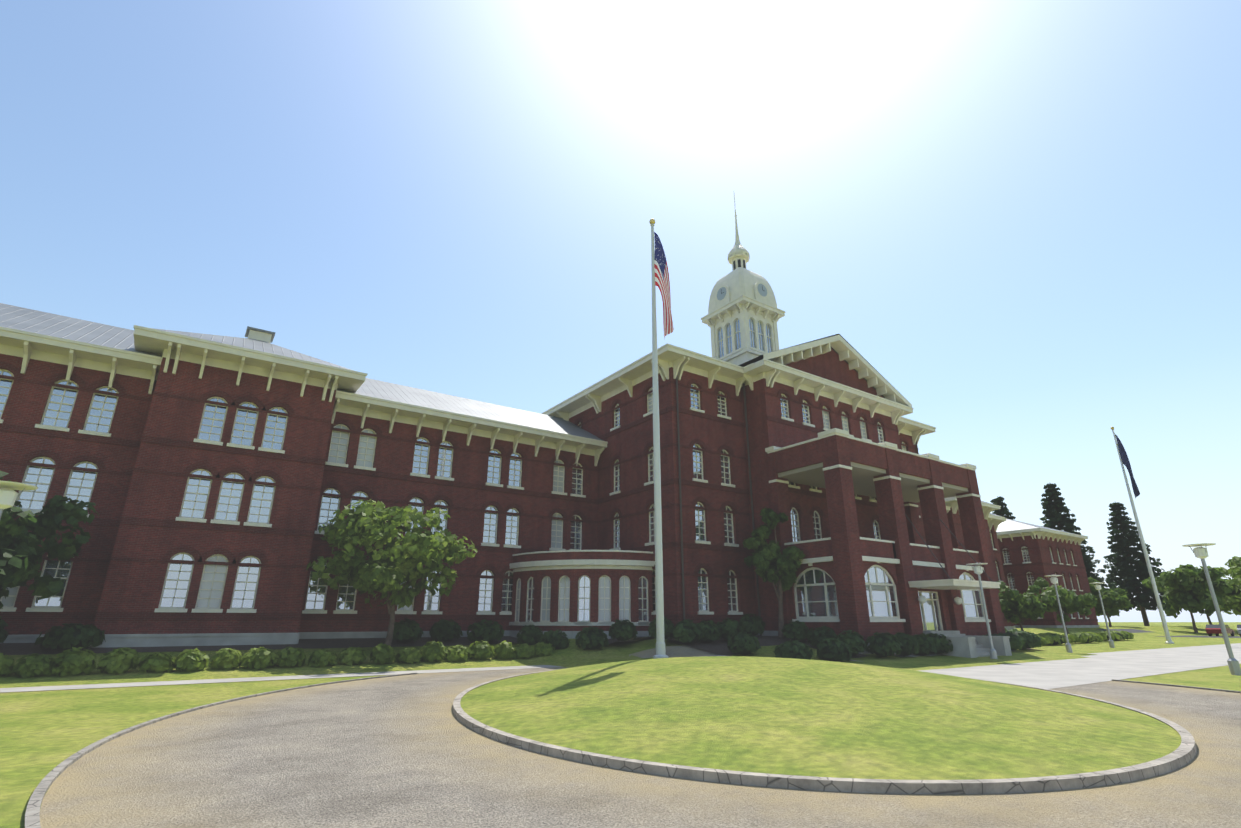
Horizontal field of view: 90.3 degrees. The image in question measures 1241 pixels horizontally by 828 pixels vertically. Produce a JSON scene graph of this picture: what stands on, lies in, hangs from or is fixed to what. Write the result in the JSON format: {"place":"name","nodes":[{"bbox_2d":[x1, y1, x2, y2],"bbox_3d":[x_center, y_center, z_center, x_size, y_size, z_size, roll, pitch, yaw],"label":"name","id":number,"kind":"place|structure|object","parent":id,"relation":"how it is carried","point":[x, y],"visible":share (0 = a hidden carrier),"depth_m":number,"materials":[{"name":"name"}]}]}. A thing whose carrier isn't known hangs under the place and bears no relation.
{"place":"outdoors","nodes":[
{"label":"outdoors","id":0,"kind":"place"},
{"bbox_2d":[0,622,1240,827],"bbox_3d":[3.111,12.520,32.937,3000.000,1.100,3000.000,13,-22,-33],"label":"ground sheet","id":1,"kind":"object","parent":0,"point":[44,734],"visible":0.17,"depth_m":20.20,"materials":[{"name":"green plant"}]},
{"bbox_2d":[0,653,13,675],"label":"hedge ball","id":2,"kind":"object","parent":1,"relation":"on","point":[6,664],"visible":0.94,"depth_m":19.98,"materials":[{"name":"green plant"}]},
{"bbox_2d":[0,480,37,518],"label":"street lamp","id":3,"kind":"object","parent":1,"relation":"on","point":[8,496],"visible":1,"depth_m":13.84,"materials":[{"name":"grey"}]},
{"bbox_2d":[12,653,56,677],"bbox_3d":[-19.331,8.316,20.381,1.122,0.776,1.106,13,-22,-33],"label":"hedge ball","id":4,"kind":"object","parent":1,"relation":"on","point":[34,665],"visible":0.94,"depth_m":20.12,"materials":[{"name":"green plant"}]},
{"bbox_2d":[0,471,98,608],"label":"tree","id":5,"kind":"object","parent":1,"relation":"on","point":[22,552],"visible":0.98,"depth_m":22.91,"materials":[{"name":"green plant"}]},
{"bbox_2d":[51,647,96,676],"bbox_3d":[-18.533,8.416,20.975,1.201,0.957,1.230,13,-22,-33],"label":"hedge ball","id":6,"kind":"object","parent":1,"relation":"on","point":[73,662],"visible":0.98,"depth_m":20.67,"materials":[{"name":"green plant"}]},
{"bbox_2d":[96,647,140,673],"bbox_3d":[-17.551,8.655,21.622,1.118,0.908,1.126,0,-19,0],"label":"hedge ball","id":7,"kind":"object","parent":1,"relation":"on","point":[120,660],"visible":1,"depth_m":21.36,"materials":[{"name":"green plant"}]},
{"bbox_2d":[137,652,175,672],"bbox_3d":[-16.656,8.968,22.231,1.114,0.726,1.197,1,-19,-2],"label":"hedge ball","id":8,"kind":"object","parent":1,"relation":"on","point":[159,662],"visible":0.94,"depth_m":22.01,"materials":[{"name":"green plant"}]},
{"bbox_2d":[173,648,208,671],"bbox_3d":[-15.783,9.063,22.711,1.103,0.849,1.103,13,-22,-33],"label":"hedge ball","id":9,"kind":"object","parent":1,"relation":"on","point":[195,659],"visible":0.92,"depth_m":22.45,"materials":[{"name":"green plant"}]},
{"bbox_2d":[210,648,242,669],"bbox_3d":[-14.930,9.314,23.448,1.086,0.802,1.084,-9,-21,25],"label":"hedge ball","id":10,"kind":"object","parent":1,"relation":"on","point":[228,658],"visible":0.98,"depth_m":23.17,"materials":[{"name":"green plant"}]},
{"bbox_2d":[241,647,278,668],"bbox_3d":[-13.993,9.469,23.931,1.272,0.854,1.249,13,-22,-33],"label":"hedge ball","id":11,"kind":"object","parent":1,"relation":"on","point":[259,658],"visible":0.94,"depth_m":23.59,"materials":[{"name":"green plant"}]},
{"bbox_2d":[273,646,305,666],"bbox_3d":[-13.192,9.706,24.641,1.237,0.813,1.216,13,-22,-33],"label":"hedge ball","id":12,"kind":"object","parent":1,"relation":"on","point":[290,657],"visible":0.88,"depth_m":24.34,"materials":[{"name":"green plant"}]},
{"bbox_2d":[0,303,607,647],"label":"wing","id":13,"kind":"structure","parent":1,"relation":"on","point":[218,480],"depth_m":29.51,"materials":[{"name":"red brick"}]},
{"bbox_2d":[308,649,337,667],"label":"hedge ball","id":14,"kind":"object","parent":1,"relation":"on","point":[322,658],"visible":0.9,"depth_m":24.83,"materials":[{"name":"green plant"}]},
{"bbox_2d":[338,647,366,665],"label":"hedge ball","id":15,"kind":"object","parent":1,"relation":"on","point":[351,656],"visible":0.98,"depth_m":25.58,"materials":[{"name":"green plant"}]},
{"bbox_2d":[369,643,395,663],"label":"hedge ball","id":16,"kind":"object","parent":1,"relation":"on","point":[381,653],"visible":0.98,"depth_m":26.20,"materials":[{"name":"green plant"}]},
{"bbox_2d":[395,647,421,663],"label":"hedge ball","id":17,"kind":"object","parent":1,"relation":"on","point":[410,655],"visible":0.98,"depth_m":26.71,"materials":[{"name":"green plant"}]},
{"bbox_2d":[419,641,447,661],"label":"hedge ball","id":18,"kind":"object","parent":1,"relation":"on","point":[432,651],"visible":0.85,"depth_m":27.46,"materials":[{"name":"green plant"}]},
{"bbox_2d":[443,644,471,661],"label":"hedge ball","id":19,"kind":"object","parent":1,"relation":"on","point":[458,653],"visible":0.92,"depth_m":27.98,"materials":[{"name":"green plant"}]},
{"bbox_2d":[469,640,493,659],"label":"hedge ball","id":20,"kind":"object","parent":1,"relation":"on","point":[483,650],"visible":0.96,"depth_m":28.73,"materials":[{"name":"green plant"}]},
{"bbox_2d":[493,640,516,658],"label":"hedge ball","id":21,"kind":"object","parent":1,"relation":"on","point":[504,649],"visible":0.98,"depth_m":29.38,"materials":[{"name":"green plant"}]},
{"bbox_2d":[0,636,1036,657],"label":"planting bed","id":22,"kind":"object","parent":1,"relation":"on","point":[719,647],"depth_m":29.75,"materials":[{"name":"brown soil"}]},
{"bbox_2d":[0,616,8,642],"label":"shrub","id":23,"kind":"object","parent":22,"relation":"on","point":[4,634],"visible":1,"depth_m":23.31,"materials":[{"name":"green plant"}]},
{"bbox_2d":[34,623,105,649],"bbox_3d":[-21.622,8.783,24.379,2.145,1.013,2.116,13,-22,-33],"label":"shrub","id":24,"kind":"object","parent":22,"relation":"on","point":[68,636],"visible":0.98,"depth_m":23.85,"materials":[{"name":"green plant"}]},
{"bbox_2d":[306,499,476,645],"bbox_3d":[-11.125,7.811,29.980,7.425,7.129,7.015,-4,-19,11],"label":"tree","id":25,"kind":"object","parent":22,"relation":"on","point":[383,574],"visible":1,"depth_m":29.21,"materials":[{"name":"green plant"}]},
{"bbox_2d":[393,618,423,642],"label":"shrub","id":26,"kind":"object","parent":22,"relation":"on","point":[406,630],"visible":0.94,"depth_m":31.04,"materials":[{"name":"green plant"}]},
{"bbox_2d":[429,619,462,641],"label":"shrub","id":27,"kind":"object","parent":22,"relation":"on","point":[443,630],"visible":1,"depth_m":32.39,"materials":[{"name":"green plant"}]},
{"bbox_2d":[467,619,503,641],"bbox_3d":[-7.330,11.785,33.535,2.056,1.235,2.096,13,-22,-33],"label":"shrub","id":28,"kind":"object","parent":22,"relation":"on","point":[487,631],"visible":1,"depth_m":32.94,"materials":[{"name":"green plant"}]},
{"bbox_2d":[516,625,542,644],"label":"shrub","id":29,"kind":"object","parent":22,"relation":"on","point":[529,635],"visible":0.94,"depth_m":33.18,"materials":[{"name":"green plant"}]},
{"bbox_2d":[540,629,569,649],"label":"shrub","id":30,"kind":"object","parent":22,"relation":"on","point":[557,639],"visible":0.62,"depth_m":31.57,"materials":[{"name":"green plant"}]},
{"bbox_2d":[575,626,608,649],"bbox_3d":[-1.464,11.519,31.710,1.712,1.183,1.721,13,-22,-33],"label":"shrub","id":31,"kind":"object","parent":22,"relation":"on","point":[592,638],"visible":0.98,"depth_m":31.26,"materials":[{"name":"green plant"}]},
{"bbox_2d":[648,617,674,638],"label":"shrub","id":32,"kind":"object","parent":22,"relation":"on","point":[669,626],"visible":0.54,"depth_m":31.58,"materials":[{"name":"green plant"}]},
{"bbox_2d":[672,619,703,643],"bbox_3d":[3.397,11.011,31.311,1.657,1.227,1.585,13,-22,-33],"label":"shrub","id":33,"kind":"object","parent":22,"relation":"on","point":[686,631],"visible":1,"depth_m":30.89,"materials":[{"name":"green plant"}]},
{"bbox_2d":[697,620,721,642],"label":"shrub","id":34,"kind":"object","parent":22,"relation":"on","point":[711,630],"visible":0.75,"depth_m":31.81,"materials":[{"name":"green plant"}]},
{"bbox_2d":[717,618,742,639],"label":"shrub","id":35,"kind":"object","parent":22,"relation":"on","point":[730,627],"visible":0.73,"depth_m":32.77,"materials":[{"name":"green plant"}]},
{"bbox_2d":[727,631,761,654],"bbox_3d":[5.882,10.990,29.602,1.587,1.065,1.548,-15,-24,38],"label":"shrub","id":36,"kind":"object","parent":22,"relation":"on","point":[743,643],"visible":1,"depth_m":29.16,"materials":[{"name":"green plant"}]},
{"bbox_2d":[739,614,765,635],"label":"shrub","id":37,"kind":"object","parent":22,"relation":"on","point":[754,625],"visible":0.92,"depth_m":33.60,"materials":[{"name":"green plant"}]},
{"bbox_2d":[743,507,804,636],"bbox_3d":[8.756,8.882,35.101,3.420,7.192,3.150,-3,-19,10],"label":"slim tree","id":38,"kind":"object","parent":22,"relation":"on","point":[780,573],"visible":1,"depth_m":34.55,"materials":[{"name":"green plant"}]},
{"bbox_2d":[773,640,813,659],"bbox_3d":[8.007,11.006,28.584,1.747,0.994,1.744,13,-22,-33],"label":"shrub","id":39,"kind":"object","parent":22,"relation":"on","point":[795,649],"visible":0.83,"depth_m":28.12,"materials":[{"name":"green plant"}]},
{"bbox_2d":[781,620,809,640],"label":"shrub","id":40,"kind":"object","parent":22,"relation":"on","point":[797,630],"visible":0.96,"depth_m":32.57,"materials":[{"name":"green plant"}]},
{"bbox_2d":[807,626,836,645],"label":"shrub","id":41,"kind":"object","parent":22,"relation":"on","point":[817,636],"visible":0.85,"depth_m":31.02,"materials":[{"name":"green plant"}]},
{"bbox_2d":[816,638,852,661],"bbox_3d":[9.913,10.964,28.683,1.690,1.061,1.672,13,-22,-33],"label":"shrub","id":42,"kind":"object","parent":22,"relation":"on","point":[832,649],"visible":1,"depth_m":28.25,"materials":[{"name":"green plant"}]},
{"bbox_2d":[836,630,865,655],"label":"shrub","id":43,"kind":"object","parent":22,"relation":"on","point":[855,641],"visible":0.79,"depth_m":29.39,"materials":[{"name":"green plant"}]},
{"bbox_2d":[893,632,918,655],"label":"shrub","id":44,"kind":"object","parent":22,"relation":"on","point":[910,646],"visible":0.73,"depth_m":30.56,"materials":[{"name":"green plant"}]},
{"bbox_2d":[913,633,936,654],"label":"shrub","id":45,"kind":"object","parent":22,"relation":"on","point":[926,645],"visible":0.73,"depth_m":31.39,"materials":[{"name":"green plant"}]},
{"bbox_2d":[924,633,952,653],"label":"shrub","id":46,"kind":"object","parent":22,"relation":"on","point":[942,645],"visible":0.54,"depth_m":32.18,"materials":[{"name":"green plant"}]},
{"bbox_2d":[998,632,1024,650],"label":"shrub","id":47,"kind":"object","parent":22,"relation":"on","point":[1015,643],"visible":0.65,"depth_m":36.36,"materials":[{"name":"green plant"}]},
{"bbox_2d":[513,643,535,658],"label":"hedge ball","id":48,"kind":"object","parent":1,"relation":"on","point":[524,651],"visible":0.85,"depth_m":29.87,"materials":[{"name":"green plant"}]},
{"bbox_2d":[532,642,554,656],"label":"hedge ball","id":49,"kind":"object","parent":1,"relation":"on","point":[542,649],"visible":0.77,"depth_m":30.34,"materials":[{"name":"green plant"}]},
{"bbox_2d":[509,550,654,641],"bbox_3d":[-2.350,11.057,35.960,6.343,5.800,6.343,13,-22,-33],"label":"corner bay","id":50,"kind":"object","parent":1,"relation":"on","point":[571,594],"visible":0.88,"depth_m":35.07,"materials":[{"name":"brick"}]},
{"bbox_2d":[0,643,1240,691],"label":"concrete paving","id":51,"kind":"structure","parent":1,"relation":"on","point":[1104,667],"depth_m":25.81,"materials":[{"name":"grey concrete"}]},
{"bbox_2d":[966,563,997,658],"bbox_3d":[19.115,10.309,32.323,1.040,4.900,1.040,13,-22,-33],"label":"street lamp","id":52,"kind":"object","parent":51,"relation":"on","point":[978,570],"visible":0.98,"depth_m":32.34,"materials":[{"name":"grey metal"}]},
{"bbox_2d":[609,619,637,640],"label":"shrub","id":53,"kind":"object","parent":1,"relation":"on","point":[624,630],"visible":1,"depth_m":31.89,"materials":[{"name":"green plant"}]},
{"bbox_2d":[40,646,1240,827],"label":"driveway","id":54,"kind":"structure","parent":1,"relation":"on","point":[408,751],"depth_m":7.57,"materials":[{"name":"grey asphalt"}]},
{"bbox_2d":[25,659,1240,827],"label":"drive kerb","id":55,"kind":"structure","parent":54,"relation":"on","point":[32,816],"depth_m":10.11,"materials":[{"name":"concrete"}]},
{"bbox_2d":[453,655,1196,793],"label":"lawn kerb","id":56,"kind":"structure","parent":54,"relation":"on","point":[1183,754],"depth_m":7.72,"materials":[{"name":"concrete"}]},
{"bbox_2d":[541,334,935,635],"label":"block","id":57,"kind":"structure","parent":1,"relation":"on","point":[723,425],"depth_m":39.22,"materials":[{"name":"brick"}]},
{"bbox_2d":[701,195,785,364],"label":"cupola","id":58,"kind":"object","parent":57,"relation":"on","point":[743,316],"visible":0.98,"depth_m":53.12,"materials":[{"name":"beige paint"}]},
{"bbox_2d":[460,656,1181,779],"bbox_3d":[3.831,7.577,17.865,15.883,0.654,21.902,2,-19,-6],"label":"lawn mound","id":59,"kind":"object","parent":1,"relation":"on","point":[796,717],"visible":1,"depth_m":10.93,"materials":[{"name":"green plant"}]},
{"bbox_2d":[649,219,673,658],"bbox_3d":[1.910,-0.112,27.976,1.364,20.940,0.618,-15,-24,38],"label":"flagpole","id":60,"kind":"object","parent":59,"relation":"on","point":[660,273],"visible":1,"depth_m":28.10,"materials":[{"name":"white metal"}]},
{"bbox_2d":[865,632,902,656],"bbox_3d":[12.870,11.274,30.222,1.720,1.166,1.752,13,-22,-33],"label":"shrub","id":61,"kind":"object","parent":1,"relation":"on","point":[884,645],"visible":1,"depth_m":29.81,"materials":[{"name":"green plant"}]},
{"bbox_2d":[765,428,1011,657],"bbox_3d":[17.487,8.252,37.515,15.360,12.110,7.740,13,-22,-33],"label":"porch","id":62,"kind":"object","parent":1,"relation":"on","point":[900,577],"visible":0.81,"depth_m":35.53,"materials":[{"name":"brick"}]},
{"bbox_2d":[944,496,1014,629],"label":"wing","id":63,"kind":"structure","parent":1,"relation":"on","point":[993,521],"depth_m":69.34,"materials":[{"name":"red brick"}]},
{"bbox_2d":[990,496,1015,519],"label":"conifer","id":64,"kind":"object","parent":1,"relation":"on","point":[1003,511],"visible":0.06,"depth_m":130.25,"materials":[{"name":"green plant"}]},
{"bbox_2d":[1006,629,1034,649],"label":"shrub","id":65,"kind":"object","parent":1,"relation":"on","point":[1026,638],"visible":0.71,"depth_m":37.33,"materials":[{"name":"green plant"}]},
{"bbox_2d":[997,581,1055,630],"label":"tree","id":66,"kind":"object","parent":1,"relation":"on","point":[1017,607],"visible":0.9,"depth_m":55.55,"materials":[{"name":"green plant"}]},
{"bbox_2d":[1025,631,1041,648],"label":"shrub","id":67,"kind":"object","parent":1,"relation":"on","point":[1037,640],"visible":0.38,"depth_m":38.31,"materials":[{"name":"green plant"}]},
{"bbox_2d":[1035,636,1045,646],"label":"hedge","id":68,"kind":"object","parent":1,"relation":"on","point":[1043,642],"visible":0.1,"depth_m":48.58,"materials":[{"name":"green plant"}]},
{"bbox_2d":[996,519,1099,627],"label":"building","id":69,"kind":"structure","parent":1,"relation":"on","point":[1030,554],"depth_m":89.71,"materials":[{"name":"brick"}]},
{"bbox_2d":[1036,632,1074,644],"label":"hedge","id":70,"kind":"object","parent":1,"relation":"on","point":[1054,638],"visible":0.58,"depth_m":52.09,"materials":[{"name":"green plant"}]},
{"bbox_2d":[1046,575,1072,652],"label":"street lamp","id":71,"kind":"object","parent":1,"relation":"on","point":[1054,580],"visible":0.96,"depth_m":40.75,"materials":[{"name":"grey metal"}]},
{"bbox_2d":[1034,577,1096,634],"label":"tree","id":72,"kind":"object","parent":1,"relation":"on","point":[1071,601],"visible":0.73,"depth_m":64.25,"materials":[{"name":"green plant"}]},
{"bbox_2d":[1040,482,1114,587],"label":"conifer","id":73,"kind":"object","parent":1,"relation":"on","point":[1053,504],"visible":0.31,"depth_m":128.40,"materials":[{"name":"green plant"}]},
{"bbox_2d":[1068,631,1102,642],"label":"hedge","id":74,"kind":"object","parent":1,"relation":"on","point":[1084,637],"visible":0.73,"depth_m":56.80,"materials":[{"name":"green plant"}]},
{"bbox_2d":[1089,582,1114,647],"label":"street lamp","id":75,"kind":"object","parent":1,"relation":"on","point":[1097,586],"visible":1,"depth_m":48.70,"materials":[{"name":"grey metal"}]},
{"bbox_2d":[1088,577,1132,626],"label":"tree","id":76,"kind":"object","parent":1,"relation":"on","point":[1115,601],"visible":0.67,"depth_m":101.82,"materials":[{"name":"green plant"}]},
{"bbox_2d":[1097,630,1133,640],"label":"hedge","id":77,"kind":"object","parent":1,"relation":"on","point":[1119,635],"visible":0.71,"depth_m":64.36,"materials":[{"name":"green plant"}]},
{"bbox_2d":[1110,427,1173,643],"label":"flagpole","id":78,"kind":"object","parent":1,"relation":"on","point":[1123,457],"visible":1,"depth_m":60.33,"materials":[{"name":"white metal"}]},
{"bbox_2d":[1103,502,1181,625],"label":"conifer","id":79,"kind":"object","parent":1,"relation":"on","point":[1125,554],"visible":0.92,"depth_m":126.90,"materials":[{"name":"green plant"}]},
{"bbox_2d":[1142,564,1232,632],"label":"tree","id":80,"kind":"object","parent":1,"relation":"on","point":[1186,587],"visible":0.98,"depth_m":98.51,"materials":[{"name":"green plant"}]},
{"bbox_2d":[1156,570,1232,624],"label":"tree","id":81,"kind":"object","parent":1,"relation":"on","point":[1208,613],"visible":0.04,"depth_m":109.46,"materials":[{"name":"green plant"}]},
{"bbox_2d":[1182,543,1240,674],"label":"street lamp","id":82,"kind":"object","parent":1,"relation":"on","point":[1201,552],"visible":1,"depth_m":24.11,"materials":[{"name":"grey metal"}]},
{"bbox_2d":[1195,566,1240,615],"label":"tree","id":83,"kind":"object","parent":1,"relation":"on","point":[1236,611],"visible":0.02,"depth_m":117.97,"materials":[{"name":"green plant"}]},
{"bbox_2d":[1205,556,1240,610],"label":"tree","id":84,"kind":"object","parent":1,"relation":"on","point":[1232,599],"visible":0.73,"depth_m":100.14,"materials":[{"name":"green plant"}]},
{"bbox_2d":[0,0,1240,621],"label":"sky","id":85,"kind":"structure","parent":0,"point":[1024,216],"materials":[{"name":"blue"}]},
{"bbox_2d":[1096,629,1240,637],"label":"road","id":86,"kind":"structure","parent":0,"point":[1135,631],"depth_m":88.11,"materials":[{"name":"grey asphalt"}]},
{"bbox_2d":[1206,624,1234,635],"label":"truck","id":87,"kind":"object","parent":86,"relation":"on","point":[1213,629],"visible":0.73,"depth_m":84.17,"materials":[{"name":"red metal"}]},
{"bbox_2d":[1237,625,1240,636],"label":"silver car","id":88,"kind":"object","parent":86,"relation":"on","point":[1239,629],"visible":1,"depth_m":81.85,"materials":[{"name":"grey metal"}]}
]}

